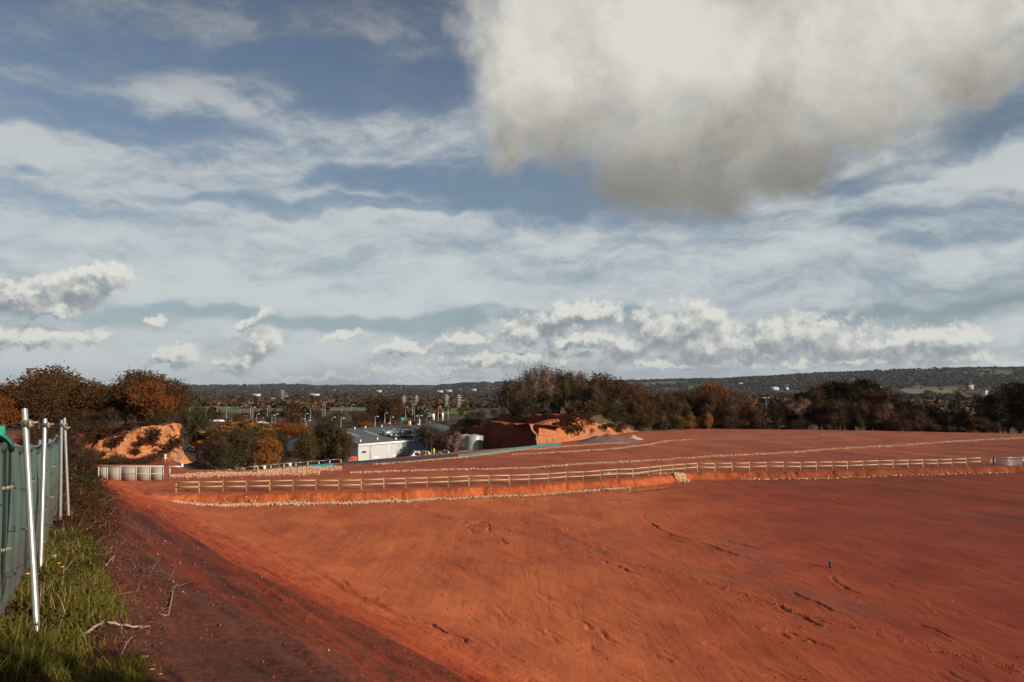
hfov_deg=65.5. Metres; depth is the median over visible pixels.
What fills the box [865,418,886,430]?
scrub tree
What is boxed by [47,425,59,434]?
shrub
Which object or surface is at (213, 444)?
scrub tree
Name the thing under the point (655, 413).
shrub
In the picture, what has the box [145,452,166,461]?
shrub
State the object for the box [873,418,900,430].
scrub tree
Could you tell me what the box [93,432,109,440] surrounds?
shrub
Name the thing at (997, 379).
distant wood
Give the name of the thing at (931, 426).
scrub tree
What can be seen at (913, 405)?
scrub tree
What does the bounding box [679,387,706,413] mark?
scrub tree
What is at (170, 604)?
fallen branch
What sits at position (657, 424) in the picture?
shrub
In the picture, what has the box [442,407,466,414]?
meadow
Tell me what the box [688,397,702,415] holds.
scrub tree
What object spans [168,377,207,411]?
oak tree
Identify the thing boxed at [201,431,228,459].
leafy tree
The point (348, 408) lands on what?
meadow
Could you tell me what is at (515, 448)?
membrane edging
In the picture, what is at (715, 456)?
rubble
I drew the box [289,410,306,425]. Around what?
scrub tree
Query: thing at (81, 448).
scrub tree
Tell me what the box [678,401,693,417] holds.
scrub tree
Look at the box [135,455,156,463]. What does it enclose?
shrub
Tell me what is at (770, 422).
scrub tree
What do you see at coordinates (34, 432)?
scrub tree
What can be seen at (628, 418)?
shrub
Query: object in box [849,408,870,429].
scrub tree
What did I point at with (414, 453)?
van
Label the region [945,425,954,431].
scrub tree
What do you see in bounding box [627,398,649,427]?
scrub tree
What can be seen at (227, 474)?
rubble
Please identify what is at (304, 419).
leafy tree
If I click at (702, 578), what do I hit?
soil clods
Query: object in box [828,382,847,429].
pine tree
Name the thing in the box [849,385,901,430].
scrub tree
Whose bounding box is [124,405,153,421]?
scrub tree
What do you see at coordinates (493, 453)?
rubble
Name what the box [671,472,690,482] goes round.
rubble
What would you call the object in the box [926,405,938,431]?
scrub tree
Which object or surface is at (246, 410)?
field
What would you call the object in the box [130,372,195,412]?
oak tree
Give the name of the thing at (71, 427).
shrub
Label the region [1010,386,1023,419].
oak tree
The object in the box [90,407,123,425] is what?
scrub tree
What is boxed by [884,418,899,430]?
scrub tree
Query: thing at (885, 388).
pine tree
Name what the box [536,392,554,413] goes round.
pine tree
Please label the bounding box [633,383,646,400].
scrub tree
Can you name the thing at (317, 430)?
leafy tree
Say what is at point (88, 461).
scrub tree
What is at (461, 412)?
scrub tree
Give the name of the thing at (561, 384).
ash tree
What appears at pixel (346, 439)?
leafy tree
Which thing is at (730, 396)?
scrub tree
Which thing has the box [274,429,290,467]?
leafy tree
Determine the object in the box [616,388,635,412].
scrub tree
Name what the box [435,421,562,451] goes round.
terrace face
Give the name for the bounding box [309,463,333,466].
membrane edging
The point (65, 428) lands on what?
scaffold tube
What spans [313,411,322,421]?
scrub tree
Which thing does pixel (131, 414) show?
scrub tree
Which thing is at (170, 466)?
barrier
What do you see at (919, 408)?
pine tree
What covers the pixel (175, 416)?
scrub tree
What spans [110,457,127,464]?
shrub
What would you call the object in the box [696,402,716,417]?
scrub tree
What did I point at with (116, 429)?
shrub
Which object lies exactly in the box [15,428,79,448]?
scrub tree
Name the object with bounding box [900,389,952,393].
field
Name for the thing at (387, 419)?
scrub tree
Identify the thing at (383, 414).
poplar tree
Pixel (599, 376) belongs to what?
oak tree
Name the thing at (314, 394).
shed
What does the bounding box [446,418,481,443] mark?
scrub tree
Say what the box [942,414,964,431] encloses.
scrub tree
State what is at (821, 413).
scrub tree
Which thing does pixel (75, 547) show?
dead stems
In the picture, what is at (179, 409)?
oak tree
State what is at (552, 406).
ash tree
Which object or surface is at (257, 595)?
soil clods
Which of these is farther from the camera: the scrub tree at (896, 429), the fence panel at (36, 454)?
the scrub tree at (896, 429)
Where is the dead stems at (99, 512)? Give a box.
[54,480,124,543]
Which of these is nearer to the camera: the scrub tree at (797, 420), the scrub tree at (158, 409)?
the scrub tree at (158, 409)
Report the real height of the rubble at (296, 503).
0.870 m
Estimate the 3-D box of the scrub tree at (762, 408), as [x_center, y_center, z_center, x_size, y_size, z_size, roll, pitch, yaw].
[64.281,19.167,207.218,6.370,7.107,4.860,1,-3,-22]
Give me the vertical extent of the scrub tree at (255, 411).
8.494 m
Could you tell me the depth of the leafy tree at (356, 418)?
454.32 m
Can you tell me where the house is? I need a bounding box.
[965,382,973,388]
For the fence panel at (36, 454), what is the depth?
8.62 m
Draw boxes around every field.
[229,407,289,413]
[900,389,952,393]
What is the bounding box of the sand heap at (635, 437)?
[627,435,642,439]
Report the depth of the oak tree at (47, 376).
135.62 m
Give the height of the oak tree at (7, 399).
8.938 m
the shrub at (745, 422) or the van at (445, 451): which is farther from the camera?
the shrub at (745, 422)
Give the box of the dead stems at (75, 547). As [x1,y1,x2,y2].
[37,517,110,581]
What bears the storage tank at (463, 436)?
on the ground at (564, 615)
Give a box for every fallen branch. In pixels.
[79,620,150,636]
[160,590,173,615]
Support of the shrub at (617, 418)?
on the cliff at (549, 434)
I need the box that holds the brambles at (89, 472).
[58,462,120,511]
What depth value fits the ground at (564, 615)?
50.72 m
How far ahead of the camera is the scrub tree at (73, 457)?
99.56 m
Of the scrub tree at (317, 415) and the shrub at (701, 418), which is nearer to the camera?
the shrub at (701, 418)
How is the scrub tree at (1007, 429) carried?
on the ground at (564, 615)
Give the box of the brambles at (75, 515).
[50,472,132,551]
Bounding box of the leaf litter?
[72,503,200,680]
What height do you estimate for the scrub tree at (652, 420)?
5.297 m
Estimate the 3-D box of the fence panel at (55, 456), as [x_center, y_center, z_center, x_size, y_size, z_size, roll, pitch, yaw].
[-7.713,2.384,13.348,0.450,1.610,2.439,2,-4,-27]
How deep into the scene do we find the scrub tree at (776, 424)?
196.46 m
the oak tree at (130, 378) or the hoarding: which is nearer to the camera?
the hoarding
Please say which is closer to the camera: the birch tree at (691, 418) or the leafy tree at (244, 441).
the leafy tree at (244, 441)
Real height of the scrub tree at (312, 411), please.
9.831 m
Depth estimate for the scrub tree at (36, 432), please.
111.93 m
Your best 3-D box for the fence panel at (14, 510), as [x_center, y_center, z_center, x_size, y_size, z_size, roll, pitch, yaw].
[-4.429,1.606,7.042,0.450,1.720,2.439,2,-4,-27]
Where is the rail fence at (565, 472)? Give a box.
[175,457,980,492]
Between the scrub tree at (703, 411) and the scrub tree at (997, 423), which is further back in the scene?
the scrub tree at (703, 411)
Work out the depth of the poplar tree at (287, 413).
512.61 m
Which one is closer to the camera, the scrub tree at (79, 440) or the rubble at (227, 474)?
the rubble at (227, 474)
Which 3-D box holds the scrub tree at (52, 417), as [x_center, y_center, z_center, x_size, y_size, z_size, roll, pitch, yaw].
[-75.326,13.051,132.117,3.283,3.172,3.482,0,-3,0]
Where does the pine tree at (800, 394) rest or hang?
on the ground at (564, 615)
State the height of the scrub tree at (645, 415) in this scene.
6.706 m
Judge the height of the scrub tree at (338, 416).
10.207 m
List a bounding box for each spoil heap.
[578,433,630,442]
[625,438,643,442]
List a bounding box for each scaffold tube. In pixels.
[14,408,39,633]
[37,419,53,566]
[56,420,66,519]
[63,418,70,515]
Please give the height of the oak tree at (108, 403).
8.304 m
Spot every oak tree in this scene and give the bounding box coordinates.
[0,366,65,427]
[0,382,28,426]
[3,376,73,428]
[15,361,84,422]
[22,371,80,421]
[47,372,102,416]
[59,378,114,424]
[73,384,129,420]
[98,370,152,422]
[104,367,183,420]
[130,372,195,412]
[166,397,188,422]
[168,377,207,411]
[564,372,614,413]
[665,386,692,400]
[716,390,754,406]
[951,411,970,432]
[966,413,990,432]
[969,382,1023,432]
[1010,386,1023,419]
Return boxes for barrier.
[169,464,182,479]
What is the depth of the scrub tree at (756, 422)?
197.21 m
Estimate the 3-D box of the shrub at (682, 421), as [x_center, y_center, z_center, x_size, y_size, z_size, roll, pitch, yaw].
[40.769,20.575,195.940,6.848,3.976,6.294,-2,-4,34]
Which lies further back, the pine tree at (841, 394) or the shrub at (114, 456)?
the pine tree at (841, 394)
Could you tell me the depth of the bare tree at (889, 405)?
194.31 m
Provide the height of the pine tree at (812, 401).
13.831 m
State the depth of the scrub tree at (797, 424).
197.00 m
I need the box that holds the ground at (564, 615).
[0,369,1023,681]
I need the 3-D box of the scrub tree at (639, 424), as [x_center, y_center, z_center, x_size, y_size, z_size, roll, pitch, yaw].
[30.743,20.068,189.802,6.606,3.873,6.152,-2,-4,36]
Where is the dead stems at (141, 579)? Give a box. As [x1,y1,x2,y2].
[69,520,185,639]
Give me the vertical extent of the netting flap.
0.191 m
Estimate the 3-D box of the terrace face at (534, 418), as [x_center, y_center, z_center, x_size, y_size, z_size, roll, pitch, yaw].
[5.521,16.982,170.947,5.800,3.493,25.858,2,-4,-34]
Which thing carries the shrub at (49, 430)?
on the ground at (564, 615)
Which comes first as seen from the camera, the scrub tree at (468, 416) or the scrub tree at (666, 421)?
the scrub tree at (666, 421)
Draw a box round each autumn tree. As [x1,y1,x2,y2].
[0,395,21,426]
[123,377,177,417]
[249,436,284,468]
[271,421,281,436]
[272,421,291,434]
[278,421,311,437]
[279,418,305,425]
[358,421,372,427]
[695,377,729,396]
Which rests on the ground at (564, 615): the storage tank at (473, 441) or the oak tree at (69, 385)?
the oak tree at (69, 385)
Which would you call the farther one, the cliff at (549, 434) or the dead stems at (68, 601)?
the cliff at (549, 434)
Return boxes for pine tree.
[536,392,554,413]
[781,401,807,425]
[787,390,815,417]
[804,384,842,429]
[808,377,851,422]
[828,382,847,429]
[840,380,869,429]
[850,376,888,416]
[868,386,895,430]
[871,391,914,430]
[904,404,929,431]
[956,417,970,431]
[978,391,1015,432]
[1001,379,1023,433]
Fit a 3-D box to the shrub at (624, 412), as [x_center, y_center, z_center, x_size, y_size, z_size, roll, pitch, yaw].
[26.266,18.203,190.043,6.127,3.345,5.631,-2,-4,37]
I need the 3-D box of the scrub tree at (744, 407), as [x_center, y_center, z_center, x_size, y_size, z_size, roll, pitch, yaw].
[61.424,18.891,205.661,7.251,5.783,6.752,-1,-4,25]
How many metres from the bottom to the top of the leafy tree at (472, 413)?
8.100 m
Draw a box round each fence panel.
[0,441,7,619]
[1,438,30,626]
[24,443,41,578]
[38,440,56,557]
[48,435,59,526]
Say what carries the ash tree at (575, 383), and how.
on the ground at (564, 615)
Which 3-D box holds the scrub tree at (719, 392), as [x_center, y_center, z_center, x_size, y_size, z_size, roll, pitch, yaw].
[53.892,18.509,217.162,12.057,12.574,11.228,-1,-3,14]
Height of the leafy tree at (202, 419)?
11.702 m
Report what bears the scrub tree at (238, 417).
on the ground at (564, 615)
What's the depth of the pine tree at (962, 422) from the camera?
189.97 m
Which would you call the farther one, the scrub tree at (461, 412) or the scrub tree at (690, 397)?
the scrub tree at (461, 412)
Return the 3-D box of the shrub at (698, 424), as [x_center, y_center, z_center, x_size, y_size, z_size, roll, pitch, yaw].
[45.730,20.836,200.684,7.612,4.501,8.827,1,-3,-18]
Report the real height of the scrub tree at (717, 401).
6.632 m
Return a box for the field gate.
[993,456,1022,465]
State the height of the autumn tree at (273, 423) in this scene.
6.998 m
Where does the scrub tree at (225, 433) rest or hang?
on the ground at (564, 615)
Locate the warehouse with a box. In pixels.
[285,423,451,461]
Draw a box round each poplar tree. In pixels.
[284,405,290,418]
[289,403,295,414]
[293,402,300,412]
[364,395,375,424]
[371,398,379,424]
[375,396,383,424]
[379,395,386,423]
[386,396,396,424]
[392,396,400,424]
[394,395,402,423]
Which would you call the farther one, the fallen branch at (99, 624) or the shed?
the shed
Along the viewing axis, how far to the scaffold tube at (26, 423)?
6.18 m
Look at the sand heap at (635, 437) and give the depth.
160.86 m
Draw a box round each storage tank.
[456,434,469,448]
[464,434,482,449]
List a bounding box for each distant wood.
[0,369,1023,401]
[12,393,1009,422]
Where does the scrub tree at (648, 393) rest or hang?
on the ground at (564, 615)
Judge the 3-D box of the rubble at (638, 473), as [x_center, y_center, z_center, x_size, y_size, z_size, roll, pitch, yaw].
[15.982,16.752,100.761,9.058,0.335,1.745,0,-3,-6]
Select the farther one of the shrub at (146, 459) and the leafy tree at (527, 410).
the leafy tree at (527, 410)
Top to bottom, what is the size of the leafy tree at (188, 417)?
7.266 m
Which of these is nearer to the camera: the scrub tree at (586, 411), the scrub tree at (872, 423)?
the scrub tree at (586, 411)
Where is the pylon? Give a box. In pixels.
[456,394,462,407]
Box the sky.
[0,0,1023,385]
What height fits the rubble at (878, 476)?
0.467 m
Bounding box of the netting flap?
[0,426,12,448]
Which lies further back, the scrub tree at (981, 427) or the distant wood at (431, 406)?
the distant wood at (431, 406)
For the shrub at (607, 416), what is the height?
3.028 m
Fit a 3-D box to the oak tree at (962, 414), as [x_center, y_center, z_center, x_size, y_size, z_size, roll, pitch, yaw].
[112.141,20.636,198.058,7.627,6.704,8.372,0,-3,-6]
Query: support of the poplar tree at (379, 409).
on the ground at (564, 615)
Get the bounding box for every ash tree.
[489,374,537,415]
[512,363,563,412]
[530,361,571,412]
[545,371,575,413]
[561,367,591,411]
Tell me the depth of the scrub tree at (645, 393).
203.04 m
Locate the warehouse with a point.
(372, 443)
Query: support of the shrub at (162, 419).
on the cliff at (129, 444)
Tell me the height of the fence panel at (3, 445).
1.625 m
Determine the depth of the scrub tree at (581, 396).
180.20 m
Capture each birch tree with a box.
[183,415,280,469]
[675,416,682,428]
[685,415,696,428]
[704,412,713,428]
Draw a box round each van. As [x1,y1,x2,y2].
[409,450,428,455]
[435,449,449,453]
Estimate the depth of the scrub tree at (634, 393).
193.75 m
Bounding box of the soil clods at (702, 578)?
[231,487,1022,681]
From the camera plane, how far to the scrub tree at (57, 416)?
131.29 m
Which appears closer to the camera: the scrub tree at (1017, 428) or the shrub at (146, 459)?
the shrub at (146, 459)
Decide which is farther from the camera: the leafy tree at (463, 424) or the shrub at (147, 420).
the leafy tree at (463, 424)
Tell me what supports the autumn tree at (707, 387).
on the ground at (564, 615)
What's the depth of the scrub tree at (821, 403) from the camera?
199.96 m
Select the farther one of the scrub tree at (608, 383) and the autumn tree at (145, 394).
the scrub tree at (608, 383)
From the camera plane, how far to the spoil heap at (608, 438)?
152.90 m
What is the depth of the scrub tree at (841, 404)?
196.48 m
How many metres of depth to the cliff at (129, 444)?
122.79 m
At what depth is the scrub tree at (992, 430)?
183.19 m
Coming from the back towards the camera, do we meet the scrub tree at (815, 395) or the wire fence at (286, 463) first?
the scrub tree at (815, 395)
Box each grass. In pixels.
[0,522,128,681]
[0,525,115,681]
[62,642,173,681]
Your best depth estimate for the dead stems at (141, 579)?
11.83 m
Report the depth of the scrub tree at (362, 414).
459.67 m
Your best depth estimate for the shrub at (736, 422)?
197.29 m
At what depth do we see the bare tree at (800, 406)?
201.99 m
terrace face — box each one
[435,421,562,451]
[496,413,582,429]
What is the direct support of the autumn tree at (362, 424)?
on the ground at (564, 615)
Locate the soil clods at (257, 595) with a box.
[65,485,485,681]
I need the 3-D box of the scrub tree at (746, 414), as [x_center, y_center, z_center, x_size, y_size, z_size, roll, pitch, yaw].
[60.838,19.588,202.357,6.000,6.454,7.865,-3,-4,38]
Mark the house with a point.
(967, 386)
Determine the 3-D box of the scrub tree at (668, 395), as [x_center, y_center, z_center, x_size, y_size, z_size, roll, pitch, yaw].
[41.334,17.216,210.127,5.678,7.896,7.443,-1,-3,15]
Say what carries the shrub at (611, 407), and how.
on the cliff at (549, 434)
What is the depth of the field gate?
112.53 m
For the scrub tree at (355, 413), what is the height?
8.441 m
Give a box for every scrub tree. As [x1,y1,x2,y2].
[13,429,53,445]
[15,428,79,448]
[17,428,53,443]
[48,411,66,424]
[51,411,67,423]
[54,429,92,448]
[61,408,94,425]
[63,443,95,468]
[63,447,87,469]
[75,445,105,470]
[80,411,98,423]
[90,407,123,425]
[122,402,145,421]
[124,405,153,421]
[144,403,175,416]
[165,410,180,422]
[184,430,240,469]
[193,424,255,469]
[212,411,224,419]
[235,414,248,422]
[253,410,259,418]
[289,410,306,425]
[311,407,319,417]
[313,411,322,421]
[325,410,345,424]
[349,410,362,417]
[358,411,370,416]
[360,415,370,423]
[385,414,395,423]
[410,421,452,455]
[418,412,435,423]
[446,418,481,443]
[456,406,464,418]
[464,413,475,420]
[477,410,486,419]
[489,409,497,416]
[573,385,613,409]
[577,374,633,402]
[580,379,633,412]
[580,408,591,415]
[582,378,607,414]
[584,381,630,412]
[587,379,640,413]
[588,370,613,396]
[612,377,634,398]
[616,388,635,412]
[624,381,643,402]
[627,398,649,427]
[628,405,653,430]
[629,384,649,398]
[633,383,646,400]
[633,419,650,430]
[643,387,653,407]
[646,393,665,412]
[648,412,655,430]
[651,404,667,423]
[658,418,670,429]
[660,398,688,419]
[664,391,676,399]
[666,398,684,413]
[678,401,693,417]
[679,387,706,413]
[681,394,699,413]
[685,390,712,415]
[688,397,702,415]
[696,387,727,398]
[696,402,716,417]
[700,394,723,410]
[701,392,719,410]
[712,415,739,428]
[713,402,741,428]
[715,392,742,411]
[721,395,746,414]
[722,391,745,415]
[738,403,761,419]
[739,405,761,420]
[749,408,767,421]
[752,419,765,428]
[753,401,769,419]
[756,422,768,428]
[763,402,792,425]
[766,419,773,428]
[773,421,785,427]
[783,422,792,428]
[788,419,807,429]
[790,419,804,428]
[799,420,816,429]
[800,383,853,429]
[810,397,836,429]
[811,409,829,429]
[813,414,854,429]
[823,399,848,429]
[824,401,850,429]
[831,398,864,429]
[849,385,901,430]
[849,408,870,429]
[850,402,872,428]
[854,419,865,429]
[860,401,881,430]
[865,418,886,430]
[870,400,894,429]
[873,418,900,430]
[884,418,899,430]
[885,421,908,430]
[888,396,927,418]
[906,407,930,431]
[920,417,935,431]
[922,423,939,431]
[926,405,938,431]
[926,411,952,431]
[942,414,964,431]
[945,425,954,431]
[977,425,990,432]
[984,425,998,432]
[986,424,1002,431]
[988,420,1008,432]
[994,418,1011,432]
[1011,419,1023,432]
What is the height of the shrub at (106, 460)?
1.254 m
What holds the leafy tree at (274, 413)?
on the ground at (564, 615)
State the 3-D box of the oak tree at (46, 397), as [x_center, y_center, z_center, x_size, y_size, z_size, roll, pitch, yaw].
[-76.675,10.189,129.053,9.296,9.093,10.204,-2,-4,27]
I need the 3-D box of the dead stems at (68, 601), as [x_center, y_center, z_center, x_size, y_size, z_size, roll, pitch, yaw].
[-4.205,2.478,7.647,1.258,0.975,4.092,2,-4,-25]
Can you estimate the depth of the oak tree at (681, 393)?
222.88 m
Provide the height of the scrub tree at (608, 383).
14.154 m
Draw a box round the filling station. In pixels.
[415,414,434,422]
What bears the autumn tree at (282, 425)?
on the ground at (564, 615)
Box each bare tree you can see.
[440,431,465,451]
[779,396,816,419]
[860,400,901,430]
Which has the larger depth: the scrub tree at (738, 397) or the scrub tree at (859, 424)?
the scrub tree at (738, 397)
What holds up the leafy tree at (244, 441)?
on the ground at (564, 615)
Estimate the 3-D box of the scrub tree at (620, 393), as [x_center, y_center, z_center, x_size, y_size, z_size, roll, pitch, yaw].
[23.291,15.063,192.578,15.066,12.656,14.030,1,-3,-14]
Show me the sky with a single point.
(198, 192)
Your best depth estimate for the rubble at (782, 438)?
163.59 m
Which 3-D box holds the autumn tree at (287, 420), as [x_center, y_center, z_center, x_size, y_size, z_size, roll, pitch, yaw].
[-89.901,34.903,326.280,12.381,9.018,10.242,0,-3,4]
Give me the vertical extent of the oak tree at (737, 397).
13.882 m
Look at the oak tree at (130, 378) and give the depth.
133.59 m
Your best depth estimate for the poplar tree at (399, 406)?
486.98 m
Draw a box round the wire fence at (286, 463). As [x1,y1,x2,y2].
[225,459,341,469]
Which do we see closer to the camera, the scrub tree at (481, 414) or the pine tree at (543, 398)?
the pine tree at (543, 398)
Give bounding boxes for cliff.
[88,423,191,463]
[513,418,637,444]
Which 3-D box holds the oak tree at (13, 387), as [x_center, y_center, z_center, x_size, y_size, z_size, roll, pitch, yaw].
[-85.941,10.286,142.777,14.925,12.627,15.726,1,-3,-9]
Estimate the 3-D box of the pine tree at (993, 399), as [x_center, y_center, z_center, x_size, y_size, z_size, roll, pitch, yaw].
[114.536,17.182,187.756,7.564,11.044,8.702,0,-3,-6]
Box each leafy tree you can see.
[166,407,197,433]
[181,405,218,461]
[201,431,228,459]
[203,445,236,469]
[218,425,258,469]
[242,421,279,469]
[258,408,267,418]
[265,415,275,426]
[270,409,279,418]
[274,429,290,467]
[290,427,321,464]
[299,413,308,423]
[308,415,343,463]
[316,421,348,463]
[332,425,354,461]
[351,415,360,423]
[444,421,472,440]
[468,411,477,418]
[508,396,541,422]
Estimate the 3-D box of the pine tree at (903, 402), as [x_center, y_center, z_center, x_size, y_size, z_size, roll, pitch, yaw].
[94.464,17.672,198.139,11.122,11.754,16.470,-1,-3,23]
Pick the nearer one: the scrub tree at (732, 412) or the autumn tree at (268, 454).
the autumn tree at (268, 454)
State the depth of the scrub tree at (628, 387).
194.94 m
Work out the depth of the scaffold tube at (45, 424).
9.05 m
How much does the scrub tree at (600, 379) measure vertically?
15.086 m
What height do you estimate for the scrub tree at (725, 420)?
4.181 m
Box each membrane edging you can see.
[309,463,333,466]
[344,454,457,464]
[459,443,560,456]
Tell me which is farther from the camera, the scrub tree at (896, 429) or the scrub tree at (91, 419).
the scrub tree at (896, 429)
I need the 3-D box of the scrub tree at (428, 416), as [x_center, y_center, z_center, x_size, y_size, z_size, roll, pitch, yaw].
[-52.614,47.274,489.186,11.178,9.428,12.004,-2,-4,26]
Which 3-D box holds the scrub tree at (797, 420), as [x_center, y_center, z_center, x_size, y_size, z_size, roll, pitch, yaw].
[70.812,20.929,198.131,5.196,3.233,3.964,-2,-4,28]
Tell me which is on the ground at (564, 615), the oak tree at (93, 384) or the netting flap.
the oak tree at (93, 384)
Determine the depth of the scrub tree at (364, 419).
443.09 m
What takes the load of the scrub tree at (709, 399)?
on the ground at (564, 615)
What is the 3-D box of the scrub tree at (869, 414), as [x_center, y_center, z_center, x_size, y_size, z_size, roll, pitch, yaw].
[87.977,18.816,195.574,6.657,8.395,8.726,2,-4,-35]
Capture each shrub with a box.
[38,426,56,435]
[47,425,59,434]
[58,422,81,432]
[68,420,90,431]
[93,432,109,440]
[94,458,112,464]
[106,452,127,463]
[109,425,122,432]
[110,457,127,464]
[127,457,143,464]
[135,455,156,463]
[139,416,157,425]
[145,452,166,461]
[151,415,171,424]
[571,400,607,415]
[600,401,625,415]
[601,410,617,417]
[610,414,627,424]
[618,410,634,421]
[621,413,644,425]
[623,419,638,425]
[645,407,662,419]
[652,422,673,429]
[663,421,680,429]
[669,417,692,429]
[687,418,712,428]
[695,416,720,428]
[724,419,744,428]
[727,419,749,428]
[735,417,754,428]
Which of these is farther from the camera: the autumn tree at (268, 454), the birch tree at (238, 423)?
the birch tree at (238, 423)
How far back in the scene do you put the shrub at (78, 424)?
125.33 m
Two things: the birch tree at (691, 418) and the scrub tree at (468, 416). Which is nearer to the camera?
the birch tree at (691, 418)
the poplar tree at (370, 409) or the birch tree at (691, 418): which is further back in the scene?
the poplar tree at (370, 409)
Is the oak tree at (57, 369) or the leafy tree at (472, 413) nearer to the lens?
the oak tree at (57, 369)
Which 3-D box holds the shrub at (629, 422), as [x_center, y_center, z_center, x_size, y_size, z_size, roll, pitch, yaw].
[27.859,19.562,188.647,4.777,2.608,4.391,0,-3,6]
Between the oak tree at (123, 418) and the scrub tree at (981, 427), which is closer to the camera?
the oak tree at (123, 418)
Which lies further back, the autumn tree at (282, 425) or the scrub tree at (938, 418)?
the autumn tree at (282, 425)
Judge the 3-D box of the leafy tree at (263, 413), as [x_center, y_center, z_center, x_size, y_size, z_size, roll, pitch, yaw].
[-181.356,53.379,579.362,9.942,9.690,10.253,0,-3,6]
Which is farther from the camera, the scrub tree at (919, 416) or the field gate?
the scrub tree at (919, 416)
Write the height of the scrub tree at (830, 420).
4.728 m
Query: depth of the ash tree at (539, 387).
181.94 m
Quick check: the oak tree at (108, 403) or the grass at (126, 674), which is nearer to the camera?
the grass at (126, 674)
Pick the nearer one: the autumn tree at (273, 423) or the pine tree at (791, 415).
the pine tree at (791, 415)
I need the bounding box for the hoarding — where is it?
[98,465,163,480]
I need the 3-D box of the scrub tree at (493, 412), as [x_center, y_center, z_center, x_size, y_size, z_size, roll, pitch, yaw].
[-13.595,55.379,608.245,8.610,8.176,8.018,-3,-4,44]
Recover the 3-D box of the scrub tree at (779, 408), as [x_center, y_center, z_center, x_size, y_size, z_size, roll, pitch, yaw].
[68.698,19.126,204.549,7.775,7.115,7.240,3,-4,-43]
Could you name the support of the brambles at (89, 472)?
on the ground at (564, 615)
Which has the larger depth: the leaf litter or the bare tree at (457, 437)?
the bare tree at (457, 437)
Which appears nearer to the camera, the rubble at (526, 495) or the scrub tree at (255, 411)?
the rubble at (526, 495)
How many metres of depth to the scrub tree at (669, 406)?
197.99 m
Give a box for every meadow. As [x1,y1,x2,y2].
[183,405,237,411]
[320,407,365,410]
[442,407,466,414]
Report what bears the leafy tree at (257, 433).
on the ground at (564, 615)
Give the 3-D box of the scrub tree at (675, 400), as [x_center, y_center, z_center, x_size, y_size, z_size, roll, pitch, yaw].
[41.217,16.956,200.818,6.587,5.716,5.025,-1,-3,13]
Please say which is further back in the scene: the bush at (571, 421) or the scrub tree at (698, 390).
the scrub tree at (698, 390)
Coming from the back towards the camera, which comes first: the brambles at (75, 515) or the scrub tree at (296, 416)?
the scrub tree at (296, 416)
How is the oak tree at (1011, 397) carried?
on the ground at (564, 615)
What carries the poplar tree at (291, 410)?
on the ground at (564, 615)
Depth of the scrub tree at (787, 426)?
198.90 m
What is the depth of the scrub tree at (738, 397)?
216.45 m
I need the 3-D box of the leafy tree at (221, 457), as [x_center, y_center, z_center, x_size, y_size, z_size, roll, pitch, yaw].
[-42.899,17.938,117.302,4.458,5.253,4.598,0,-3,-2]
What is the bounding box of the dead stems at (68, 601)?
[7,558,140,632]
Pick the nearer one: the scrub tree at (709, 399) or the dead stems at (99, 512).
the dead stems at (99, 512)
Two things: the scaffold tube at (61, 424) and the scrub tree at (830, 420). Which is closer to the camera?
the scaffold tube at (61, 424)
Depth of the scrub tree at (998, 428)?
183.12 m
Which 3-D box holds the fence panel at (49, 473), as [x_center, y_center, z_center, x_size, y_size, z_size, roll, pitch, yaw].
[-6.618,2.151,11.244,0.450,1.639,2.439,2,-4,-27]
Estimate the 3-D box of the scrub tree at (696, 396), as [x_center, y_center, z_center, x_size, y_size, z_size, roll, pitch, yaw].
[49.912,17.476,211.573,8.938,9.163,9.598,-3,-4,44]
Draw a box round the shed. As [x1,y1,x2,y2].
[309,393,319,395]
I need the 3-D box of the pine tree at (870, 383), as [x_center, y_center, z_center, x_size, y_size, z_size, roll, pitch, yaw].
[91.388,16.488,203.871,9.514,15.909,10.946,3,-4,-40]
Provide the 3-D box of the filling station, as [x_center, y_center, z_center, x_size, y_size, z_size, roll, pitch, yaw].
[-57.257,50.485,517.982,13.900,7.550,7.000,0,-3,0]
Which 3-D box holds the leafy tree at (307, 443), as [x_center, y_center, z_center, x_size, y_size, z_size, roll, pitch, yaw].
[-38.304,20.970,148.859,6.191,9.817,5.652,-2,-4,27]
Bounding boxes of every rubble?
[168,469,319,479]
[171,495,437,506]
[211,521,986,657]
[254,465,341,472]
[349,437,1022,473]
[372,442,627,464]
[436,486,631,500]
[513,439,692,454]
[602,472,671,474]
[661,432,862,440]
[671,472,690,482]
[739,471,1012,479]

